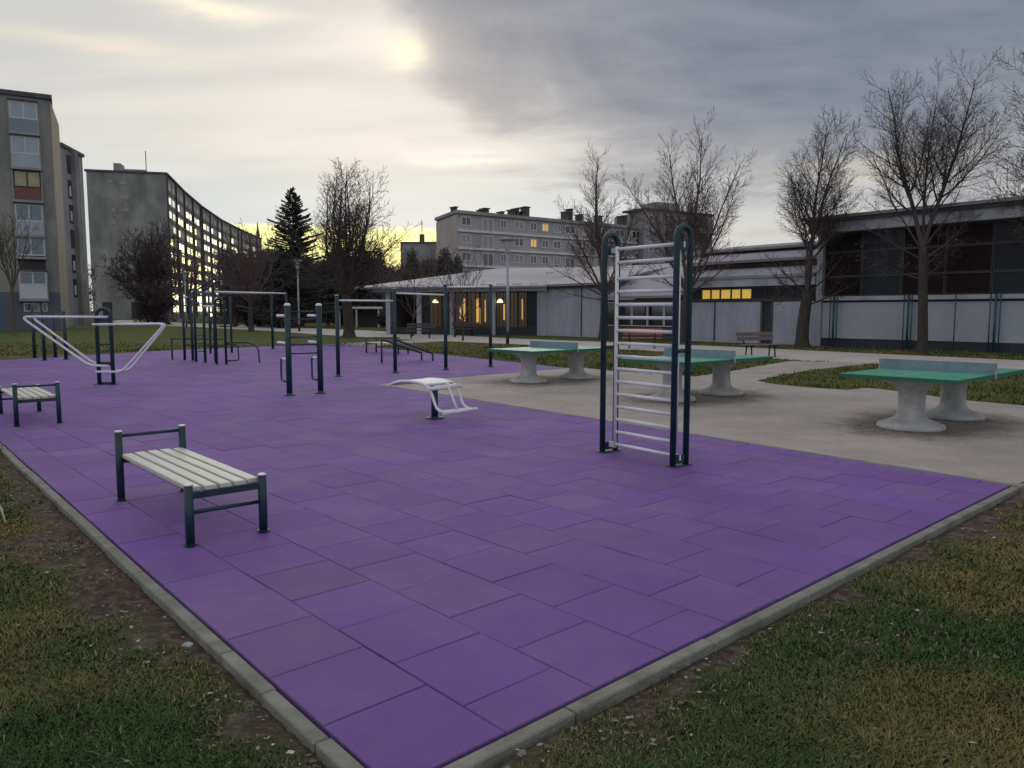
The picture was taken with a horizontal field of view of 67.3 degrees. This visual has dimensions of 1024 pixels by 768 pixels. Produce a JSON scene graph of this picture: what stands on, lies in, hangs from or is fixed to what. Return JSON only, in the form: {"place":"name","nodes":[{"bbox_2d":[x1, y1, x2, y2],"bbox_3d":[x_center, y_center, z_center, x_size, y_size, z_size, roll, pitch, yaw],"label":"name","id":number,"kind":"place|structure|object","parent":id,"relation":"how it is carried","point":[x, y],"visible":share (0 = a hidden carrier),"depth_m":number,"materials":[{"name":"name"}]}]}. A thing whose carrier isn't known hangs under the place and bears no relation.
{"place":"outdoors","nodes":[
{"label":"outdoors","id":0,"kind":"place"},
{"bbox_2d":[0,89,69,330],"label":"apartment tower","id":1,"kind":"structure","parent":0,"point":[30,167],"depth_m":63.48,"materials":[{"name":"grey concrete"}]},
{"bbox_2d":[24,303,39,310],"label":"window","id":2,"kind":"structure","parent":1,"relation":"in","point":[27,306],"depth_m":64.14,"materials":[{"name":"grey glass"}]},
{"bbox_2d":[60,142,90,325],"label":"tower","id":3,"kind":"structure","parent":0,"point":[75,228],"depth_m":87.19,"materials":[{"name":"concrete"}]},
{"bbox_2d":[343,340,436,346],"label":"dirt track","id":4,"kind":"structure","parent":0,"point":[406,341],"depth_m":40.10,"materials":[{"name":"soil"}]},
{"bbox_2d":[400,234,435,266],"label":"apartment block","id":5,"kind":"structure","parent":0,"point":[422,248],"depth_m":167.97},
{"bbox_2d":[0,343,1009,767],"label":"rubber tile floor","id":6,"kind":"structure","parent":0,"point":[416,589],"depth_m":5.89,"materials":[{"name":"rubber"}]},
{"bbox_2d":[0,381,61,426],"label":"slatted bench","id":7,"kind":"object","parent":6,"relation":"on","point":[27,393],"visible":1,"depth_m":11.21,"materials":[{"name":"teal paint"}]},
{"bbox_2d":[30,308,68,359],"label":"parallel bars","id":8,"kind":"object","parent":6,"relation":"on","point":[43,336],"visible":0.97,"depth_m":25.98,"materials":[{"name":"teal paint"}]},
{"bbox_2d":[23,307,165,384],"bbox_3d":[-9.165,-0.840,17.024,2.972,1.722,0.530,-1,5,-6],"label":"rail frame","id":9,"kind":"object","parent":6,"relation":"on","point":[102,321],"visible":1,"depth_m":17.03,"materials":[{"name":"teal paint"}]},
{"bbox_2d":[114,424,269,546],"bbox_3d":[-2.620,0.750,6.175,0.620,0.612,1.820,-5,7,-41],"label":"slatted bench","id":10,"kind":"object","parent":6,"relation":"on","point":[189,472],"visible":1,"depth_m":5.83,"materials":[{"name":"teal paint"}]},
{"bbox_2d":[170,277,286,363],"bbox_3d":[-10.345,-2.394,28.298,3.183,2.682,10.072,-1,6,-10],"label":"climbing frame","id":11,"kind":"object","parent":6,"relation":"on","point":[192,321],"visible":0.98,"depth_m":24.84,"materials":[{"name":"teal paint"}]},
{"bbox_2d":[276,303,326,395],"bbox_3d":[-4.193,-0.700,15.225,0.876,1.785,0.670,-4,7,-36],"label":"dip station","id":12,"kind":"object","parent":6,"relation":"on","point":[288,337],"visible":1,"depth_m":15.11,"materials":[{"name":"teal paint"}]},
{"bbox_2d":[365,337,408,353],"bbox_3d":[-4.856,-1.507,29.883,1.820,0.612,0.620,4,7,36],"label":"slatted bench","id":13,"kind":"object","parent":6,"relation":"on","point":[375,342],"visible":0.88,"depth_m":30.03,"materials":[{"name":"teal paint"}]},
{"bbox_2d":[373,337,433,362],"bbox_3d":[-3.394,-1.108,24.596,0.791,0.820,2.051,5,7,41],"label":"incline bench","id":14,"kind":"object","parent":6,"relation":"on","point":[417,350],"visible":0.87,"depth_m":24.59,"materials":[{"name":"teal paint"}]},
{"bbox_2d":[334,284,493,376],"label":"pull up bars","id":15,"kind":"object","parent":6,"relation":"on","point":[393,301],"visible":1,"depth_m":20.31,"materials":[{"name":"teal paint"}]},
{"bbox_2d":[389,378,477,419],"bbox_3d":[-1.253,0.229,11.752,1.358,0.593,0.740,5,7,43],"label":"exercise board","id":16,"kind":"object","parent":6,"relation":"on","point":[433,390],"visible":1,"depth_m":11.61,"materials":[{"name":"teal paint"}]},
{"bbox_2d":[596,223,693,467],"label":"wall bars","id":17,"kind":"object","parent":6,"relation":"on","point":[676,460],"depth_m":8.34,"materials":[{"name":"teal paint"}]},
{"bbox_2d":[0,311,1023,767],"bbox_3d":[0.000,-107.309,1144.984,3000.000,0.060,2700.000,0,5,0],"label":"lawn","id":18,"kind":"structure","parent":0,"point":[162,623],"depth_m":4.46,"materials":[{"name":"plant"}]},
{"bbox_2d":[0,207,44,334],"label":"bare tree","id":19,"kind":"object","parent":18,"relation":"on","point":[12,281],"visible":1,"depth_m":51.55,"materials":[{"name":"brown plant"}]},
{"bbox_2d":[88,264,96,319],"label":"shrub","id":20,"kind":"object","parent":18,"relation":"on","point":[91,291],"visible":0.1,"depth_m":112.18,"materials":[{"name":"brown plant"}]},
{"bbox_2d":[96,214,195,321],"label":"bare tree","id":21,"kind":"object","parent":18,"relation":"on","point":[148,269],"visible":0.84,"depth_m":112.39,"materials":[{"name":"brown plant"}]},
{"bbox_2d":[123,281,179,324],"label":"shrub","id":22,"kind":"object","parent":18,"relation":"on","point":[159,304],"visible":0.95,"depth_m":91.11,"materials":[{"name":"brown plant"}]},
{"bbox_2d":[84,151,262,318],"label":"long apartment block","id":23,"kind":"structure","parent":18,"relation":"on","point":[121,198],"depth_m":155.75,"materials":[{"name":"concrete"}]},
{"bbox_2d":[173,233,256,315],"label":"far window","id":24,"kind":"structure","parent":23,"relation":"in","point":[178,309],"depth_m":199.95,"materials":[{"name":"yellow glass"}]},
{"bbox_2d":[156,240,214,323],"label":"bare tree","id":25,"kind":"object","parent":18,"relation":"on","point":[192,276],"visible":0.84,"depth_m":94.50,"materials":[{"name":"brown plant"}]},
{"bbox_2d":[190,245,256,325],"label":"bare tree","id":26,"kind":"object","parent":18,"relation":"on","point":[235,282],"visible":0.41,"depth_m":82.59,"materials":[{"name":"brown plant"}]},
{"bbox_2d":[181,218,294,331],"bbox_3d":[-21.217,-8.674,61.313,8.144,9.174,5.789,1,6,12],"label":"bare tree","id":27,"kind":"object","parent":18,"relation":"on","point":[253,272],"visible":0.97,"depth_m":60.87,"materials":[{"name":"brown plant"}]},
{"bbox_2d":[216,283,269,326],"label":"shrub","id":28,"kind":"object","parent":18,"relation":"on","point":[235,301],"visible":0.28,"depth_m":78.69,"materials":[{"name":"brown plant"}]},
{"bbox_2d":[255,255,300,326],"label":"evergreen tree","id":29,"kind":"object","parent":18,"relation":"on","point":[268,265],"visible":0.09,"depth_m":80.42,"materials":[{"name":"green plant"}]},
{"bbox_2d":[253,295,305,327],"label":"shrub","id":30,"kind":"object","parent":18,"relation":"on","point":[277,309],"visible":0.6,"depth_m":72.91,"materials":[{"name":"green plant"}]},
{"bbox_2d":[234,187,342,327],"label":"conifer","id":31,"kind":"object","parent":18,"relation":"on","point":[292,198],"visible":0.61,"depth_m":74.36,"materials":[{"name":"green plant"}]},
{"bbox_2d":[193,245,436,322],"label":"wood","id":32,"kind":"object","parent":18,"relation":"on","point":[228,266],"visible":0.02,"depth_m":106.64,"materials":[{"name":"plant"}]},
{"bbox_2d":[315,249,356,325],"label":"evergreen tree","id":33,"kind":"object","parent":18,"relation":"on","point":[333,291],"visible":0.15,"depth_m":85.52,"materials":[{"name":"green plant"}]},
{"bbox_2d":[267,157,422,337],"bbox_3d":[-10.276,-8.172,46.379,7.896,11.015,8.416,3,6,32],"label":"bare tree","id":34,"kind":"object","parent":18,"relation":"on","point":[341,228],"visible":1,"depth_m":46.18,"materials":[{"name":"brown plant"}]},
{"bbox_2d":[339,307,385,326],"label":"shelter","id":35,"kind":"object","parent":18,"relation":"on","point":[364,318],"visible":0.55,"depth_m":78.74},
{"bbox_2d":[350,248,388,310],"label":"evergreen tree","id":36,"kind":"object","parent":18,"relation":"on","point":[361,294],"visible":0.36,"depth_m":82.72,"materials":[{"name":"green plant"}]},
{"bbox_2d":[376,296,385,325],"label":"shrub","id":37,"kind":"object","parent":18,"relation":"on","point":[381,319],"visible":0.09,"depth_m":65.23,"materials":[{"name":"green plant"}]},
{"bbox_2d":[370,256,420,302],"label":"bare tree","id":38,"kind":"object","parent":18,"relation":"on","point":[382,279],"visible":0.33,"depth_m":79.26,"materials":[{"name":"brown plant"}]},
{"bbox_2d":[383,243,439,335],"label":"sapling","id":39,"kind":"object","parent":18,"relation":"on","point":[413,313],"visible":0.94,"depth_m":50.09,"materials":[{"name":"brown plant"}]},
{"bbox_2d":[385,253,442,281],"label":"bare tree","id":40,"kind":"object","parent":18,"relation":"on","point":[432,271],"visible":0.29,"depth_m":69.13,"materials":[{"name":"brown plant"}]},
{"bbox_2d":[402,247,431,280],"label":"evergreen tree","id":41,"kind":"object","parent":18,"relation":"on","point":[411,259],"visible":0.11,"depth_m":88.38,"materials":[{"name":"green plant"}]},
{"bbox_2d":[436,248,462,275],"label":"evergreen tree","id":42,"kind":"object","parent":18,"relation":"on","point":[445,255],"visible":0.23,"depth_m":90.22,"materials":[{"name":"green plant"}]},
{"bbox_2d":[426,240,481,336],"bbox_3d":[-3.547,-5.938,48.089,2.961,6.240,5.014,-4,7,-36],"label":"sapling","id":43,"kind":"object","parent":18,"relation":"on","point":[452,289],"visible":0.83,"depth_m":48.04,"materials":[{"name":"brown plant"}]},
{"bbox_2d":[425,245,497,340],"bbox_3d":[-2.772,-4.995,42.313,4.360,5.426,2.574,0,5,0],"label":"sapling","id":44,"kind":"object","parent":18,"relation":"on","point":[462,319],"visible":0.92,"depth_m":42.43,"materials":[{"name":"brown plant"}]},
{"bbox_2d":[355,266,625,335],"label":"canteen building","id":45,"kind":"structure","parent":18,"relation":"on","point":[528,289],"depth_m":52.97,"materials":[{"name":"grey concrete"}]},
{"bbox_2d":[422,292,428,325],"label":"window","id":46,"kind":"structure","parent":45,"relation":"in","point":[425,317],"depth_m":53.66,"materials":[{"name":"black glass"}]},
{"bbox_2d":[429,292,441,326],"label":"window","id":47,"kind":"structure","parent":45,"relation":"in","point":[435,309],"depth_m":53.45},
{"bbox_2d":[442,292,449,326],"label":"window","id":48,"kind":"structure","parent":45,"relation":"in","point":[448,299],"depth_m":53.23,"materials":[{"name":"black glass"}]},
{"bbox_2d":[455,292,466,327],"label":"window","id":49,"kind":"structure","parent":45,"relation":"in","point":[464,293],"depth_m":52.89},
{"bbox_2d":[467,292,479,327],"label":"window","id":50,"kind":"structure","parent":45,"relation":"in","point":[472,317],"depth_m":52.65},
{"bbox_2d":[480,292,488,327],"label":"window","id":51,"kind":"structure","parent":45,"relation":"in","point":[483,324],"depth_m":52.41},
{"bbox_2d":[496,292,505,327],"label":"window","id":52,"kind":"structure","parent":45,"relation":"in","point":[500,323],"depth_m":52.08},
{"bbox_2d":[509,292,517,327],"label":"window","id":53,"kind":"structure","parent":45,"relation":"in","point":[513,296],"depth_m":51.82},
{"bbox_2d":[518,292,526,327],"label":"window","id":54,"kind":"structure","parent":45,"relation":"in","point":[522,323],"depth_m":51.63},
{"bbox_2d":[528,291,536,327],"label":"window","id":55,"kind":"structure","parent":45,"relation":"in","point":[532,295],"depth_m":51.43,"materials":[{"name":"black glass"}]},
{"bbox_2d":[0,443,1019,767],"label":"kerb","id":56,"kind":"structure","parent":18,"relation":"on","point":[312,737],"depth_m":3.73,"materials":[{"name":"concrete"}]},
{"bbox_2d":[0,341,1023,450],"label":"distant grass","id":57,"kind":"structure","parent":18,"relation":"on","point":[1017,387],"depth_m":26.09,"materials":[{"name":"plant"}]},
{"bbox_2d":[1,424,1023,767],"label":"leaf litter","id":58,"kind":"object","parent":18,"relation":"on","point":[521,752],"visible":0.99,"depth_m":3.37,"materials":[{"name":"plant"}]},
{"bbox_2d":[113,320,1023,369],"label":"footpath","id":59,"kind":"structure","parent":18,"relation":"on","point":[809,355],"depth_m":32.80,"materials":[{"name":"concrete"}]},
{"bbox_2d":[294,260,301,330],"bbox_3d":[-17.000,-7.023,61.210,0.860,5.681,0.860,0,5,0],"label":"street lamp","id":60,"kind":"object","parent":59,"relation":"on","point":[298,296],"visible":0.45,"depth_m":61.17,"materials":[{"name":"metal"}]},
{"bbox_2d":[406,323,434,337],"bbox_3d":[-5.548,-3.226,46.566,1.700,0.890,0.604,0,5,2],"label":"park bench","id":61,"kind":"object","parent":59,"relation":"on","point":[411,327],"visible":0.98,"depth_m":46.74,"materials":[{"name":"wood"}]},
{"bbox_2d":[452,322,476,335],"bbox_3d":[-3.191,-3.643,50.945,1.700,0.890,0.604,1,5,8],"label":"park bench","id":62,"kind":"object","parent":59,"relation":"on","point":[456,325],"visible":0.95,"depth_m":51.10,"materials":[{"name":"wood"}]},
{"bbox_2d":[499,238,515,343],"bbox_3d":[-0.220,-4.629,38.334,0.860,5.250,0.860,0,5,0],"label":"street lamp","id":63,"kind":"object","parent":59,"relation":"on","point":[507,244],"visible":1,"depth_m":38.22,"materials":[{"name":"metal"}]},
{"bbox_2d":[622,328,661,347],"bbox_3d":[5.713,-2.010,33.800,1.700,0.890,0.604,1,5,6],"label":"park bench","id":64,"kind":"object","parent":59,"relation":"on","point":[629,334],"visible":0.84,"depth_m":33.58,"materials":[{"name":"wood"}]},
{"bbox_2d":[736,332,783,356],"bbox_3d":[8.772,-1.387,27.246,1.700,0.890,0.604,-3,6,-27],"label":"park bench","id":65,"kind":"object","parent":59,"relation":"on","point":[766,336],"visible":0.94,"depth_m":27.30,"materials":[{"name":"wood"}]},
{"bbox_2d":[545,144,652,339],"bbox_3d":[4.983,-8.150,43.795,6.342,11.447,4.062,0,5,0],"label":"bare tree","id":66,"kind":"object","parent":18,"relation":"on","point":[596,232],"visible":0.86,"depth_m":44.14,"materials":[{"name":"brown plant"}]},
{"bbox_2d":[614,202,712,264],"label":"taller apartment block","id":67,"kind":"structure","parent":18,"relation":"on","point":[643,238],"depth_m":146.24,"materials":[{"name":"grey concrete"}]},
{"bbox_2d":[543,241,817,345],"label":"school wing","id":68,"kind":"structure","parent":18,"relation":"on","point":[725,308],"depth_m":41.53,"materials":[{"name":"paint"}]},
{"bbox_2d":[608,302,613,325],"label":"window","id":69,"kind":"structure","parent":68,"relation":"in","point":[610,304],"depth_m":46.65,"materials":[{"name":"grey glass"}]},
{"bbox_2d":[620,302,631,325],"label":"window","id":70,"kind":"structure","parent":68,"relation":"in","point":[624,310],"depth_m":45.71,"materials":[{"name":"grey glass"}]},
{"bbox_2d":[632,302,647,325],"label":"window","id":71,"kind":"structure","parent":68,"relation":"in","point":[636,310],"depth_m":44.88,"materials":[{"name":"grey glass"}]},
{"bbox_2d":[647,302,663,326],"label":"window","id":72,"kind":"structure","parent":68,"relation":"in","point":[652,310],"depth_m":43.93,"materials":[{"name":"grey glass"}]},
{"bbox_2d":[664,302,672,326],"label":"window","id":73,"kind":"structure","parent":68,"relation":"in","point":[667,309],"depth_m":43.26,"materials":[{"name":"grey glass"}]},
{"bbox_2d":[701,289,710,299],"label":"window","id":74,"kind":"structure","parent":68,"relation":"in","point":[706,294],"depth_m":41.15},
{"bbox_2d":[711,289,719,299],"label":"window","id":75,"kind":"structure","parent":68,"relation":"in","point":[715,293],"depth_m":40.70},
{"bbox_2d":[720,289,730,298],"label":"window","id":76,"kind":"structure","parent":68,"relation":"in","point":[724,293],"depth_m":40.22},
{"bbox_2d":[731,289,740,298],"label":"window","id":77,"kind":"structure","parent":68,"relation":"in","point":[735,293],"depth_m":39.71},
{"bbox_2d":[741,288,751,298],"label":"window","id":78,"kind":"structure","parent":68,"relation":"in","point":[746,293],"depth_m":39.23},
{"bbox_2d":[752,288,765,298],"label":"window","id":79,"kind":"structure","parent":68,"relation":"in","point":[757,293],"depth_m":38.69,"materials":[{"name":"black glass"}]},
{"bbox_2d":[761,302,771,343],"bbox_3d":[12.839,-3.065,38.527,0.070,2.100,0.686,-4,7,-39],"label":"door","id":80,"kind":"structure","parent":68,"relation":"in","point":[766,310],"depth_m":38.55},
{"bbox_2d":[765,288,778,298],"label":"window","id":81,"kind":"structure","parent":68,"relation":"in","point":[769,292],"depth_m":38.13,"materials":[{"name":"black glass"}]},
{"bbox_2d":[779,287,792,298],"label":"window","id":82,"kind":"structure","parent":68,"relation":"in","point":[785,291],"depth_m":37.50,"materials":[{"name":"black glass"}]},
{"bbox_2d":[610,105,756,342],"bbox_3d":[8.942,-8.071,40.001,6.857,11.995,4.659,3,6,25],"label":"bare tree","id":83,"kind":"object","parent":18,"relation":"on","point":[708,241],"visible":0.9,"depth_m":39.72,"materials":[{"name":"brown plant"}]},
{"bbox_2d":[378,361,1023,484],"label":"paved yard","id":84,"kind":"structure","parent":18,"relation":"on","point":[810,419],"depth_m":12.22,"materials":[{"name":"concrete"}]},
{"bbox_2d":[488,341,612,383],"bbox_3d":[0.980,-0.550,18.280,2.762,0.910,1.604,-5,7,-42],"label":"table tennis","id":85,"kind":"object","parent":84,"relation":"on","point":[535,350],"visible":0.98,"depth_m":17.80,"materials":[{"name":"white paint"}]},
{"bbox_2d":[620,348,772,402],"bbox_3d":[3.550,-0.209,14.696,2.762,0.910,1.604,-5,7,-42],"label":"table tennis","id":86,"kind":"object","parent":84,"relation":"on","point":[721,362],"visible":0.87,"depth_m":14.47,"materials":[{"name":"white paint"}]},
{"bbox_2d":[839,358,1023,432],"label":"table tennis","id":87,"kind":"object","parent":84,"relation":"on","point":[912,381],"visible":1,"depth_m":10.81,"materials":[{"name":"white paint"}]},
{"bbox_2d":[396,387,1023,491],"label":"edging strip","id":88,"kind":"object","parent":18,"relation":"on","point":[1021,485],"visible":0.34,"depth_m":8.91,"materials":[{"name":"concrete"}]},
{"bbox_2d":[755,105,866,346],"bbox_3d":[13.643,-7.024,34.473,4.454,10.956,4.644,5,7,43],"label":"bare tree","id":89,"kind":"object","parent":18,"relation":"on","point":[802,331],"visible":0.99,"depth_m":34.32,"materials":[{"name":"brown plant"}]},
{"bbox_2d":[801,196,1023,353],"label":"sports hall","id":90,"kind":"structure","parent":18,"relation":"on","point":[976,303],"depth_m":32.00,"materials":[{"name":"grey concrete"}]},
{"bbox_2d":[824,276,861,295],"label":"window","id":91,"kind":"structure","parent":90,"relation":"in","point":[849,280],"depth_m":35.02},
{"bbox_2d":[825,251,862,276],"bbox_3d":[15.105,-5.444,35.029,0.070,1.100,1.730,-4,7,-39],"label":"window","id":92,"kind":"structure","parent":90,"relation":"in","point":[855,265],"depth_m":34.98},
{"bbox_2d":[826,232,863,252],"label":"window","id":93,"kind":"structure","parent":90,"relation":"in","point":[848,238],"depth_m":34.86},
{"bbox_2d":[861,274,901,295],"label":"window","id":94,"kind":"structure","parent":90,"relation":"in","point":[874,285],"depth_m":33.75,"materials":[{"name":"black glass"}]},
{"bbox_2d":[862,249,902,275],"bbox_3d":[16.208,-5.315,33.676,0.070,1.100,1.730,-4,7,-39],"label":"window","id":95,"kind":"structure","parent":90,"relation":"in","point":[893,258],"depth_m":33.65,"materials":[{"name":"black glass"}]},
{"bbox_2d":[863,229,903,250],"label":"window","id":96,"kind":"structure","parent":90,"relation":"in","point":[870,236],"depth_m":33.62,"materials":[{"name":"black glass"}]},
{"bbox_2d":[901,273,944,294],"bbox_3d":[17.310,-4.201,32.417,0.070,0.880,1.730,-4,7,-39],"label":"window","id":97,"kind":"structure","parent":90,"relation":"in","point":[909,286],"depth_m":32.25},
{"bbox_2d":[902,246,946,273],"bbox_3d":[17.310,-5.186,32.323,0.070,1.100,1.730,-4,7,-39],"label":"window","id":98,"kind":"structure","parent":90,"relation":"in","point":[911,267],"depth_m":32.52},
{"bbox_2d":[903,225,947,248],"bbox_3d":[17.310,-6.157,32.230,0.070,0.850,1.730,-4,7,-39],"label":"window","id":99,"kind":"structure","parent":90,"relation":"in","point":[908,238],"depth_m":32.07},
{"bbox_2d":[944,271,992,293],"bbox_3d":[18.412,-4.072,31.064,0.070,0.880,1.730,-4,7,-39],"label":"window","id":100,"kind":"structure","parent":90,"relation":"in","point":[961,282],"depth_m":31.02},
{"bbox_2d":[946,243,993,272],"bbox_3d":[18.412,-5.058,30.970,0.070,1.100,1.730,-4,7,-39],"label":"window","id":101,"kind":"structure","parent":90,"relation":"in","point":[979,257],"depth_m":30.89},
{"bbox_2d":[947,221,995,245],"bbox_3d":[18.412,-6.028,30.877,0.070,0.850,1.730,-4,7,-39],"label":"window","id":102,"kind":"structure","parent":90,"relation":"in","point":[985,231],"depth_m":30.75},
{"bbox_2d":[991,270,1023,293],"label":"window","id":103,"kind":"structure","parent":90,"relation":"in","point":[1003,282],"depth_m":29.95,"materials":[{"name":"black glass"}]},
{"bbox_2d":[993,241,1023,270],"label":"window","id":104,"kind":"structure","parent":90,"relation":"in","point":[1006,258],"depth_m":29.89,"materials":[{"name":"black glass"}]},
{"bbox_2d":[994,219,1023,242],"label":"window","id":105,"kind":"structure","parent":90,"relation":"in","point":[1001,235],"depth_m":29.85,"materials":[{"name":"black glass"}]},
{"bbox_2d":[852,47,1016,352],"bbox_3d":[16.244,-7.017,29.838,5.686,11.792,4.603,0,5,0],"label":"bare tree","id":106,"kind":"object","parent":18,"relation":"on","point":[923,278],"visible":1,"depth_m":29.81,"materials":[{"name":"brown plant"}]},
{"bbox_2d":[970,46,1023,261],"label":"bare tree","id":107,"kind":"object","parent":18,"relation":"on","point":[1019,177],"visible":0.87,"depth_m":29.14,"materials":[{"name":"brown plant"}]},
{"bbox_2d":[0,0,1023,310],"label":"sky","id":108,"kind":"structure","parent":0,"point":[470,105],"materials":[{"name":"grey"}]},
{"bbox_2d":[434,206,638,299],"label":"apartment building","id":109,"kind":"structure","parent":0,"point":[536,242],"depth_m":129.70,"materials":[{"name":"grey concrete"}]},
{"bbox_2d":[482,218,493,231],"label":"window","id":110,"kind":"structure","parent":109,"relation":"in","point":[487,224],"depth_m":125.61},
{"bbox_2d":[482,235,493,248],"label":"window","id":111,"kind":"structure","parent":109,"relation":"in","point":[487,241],"depth_m":125.92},
{"bbox_2d":[482,253,493,265],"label":"window","id":112,"kind":"structure","parent":109,"relation":"in","point":[490,257],"depth_m":126.17,"materials":[{"name":"grey glass"}]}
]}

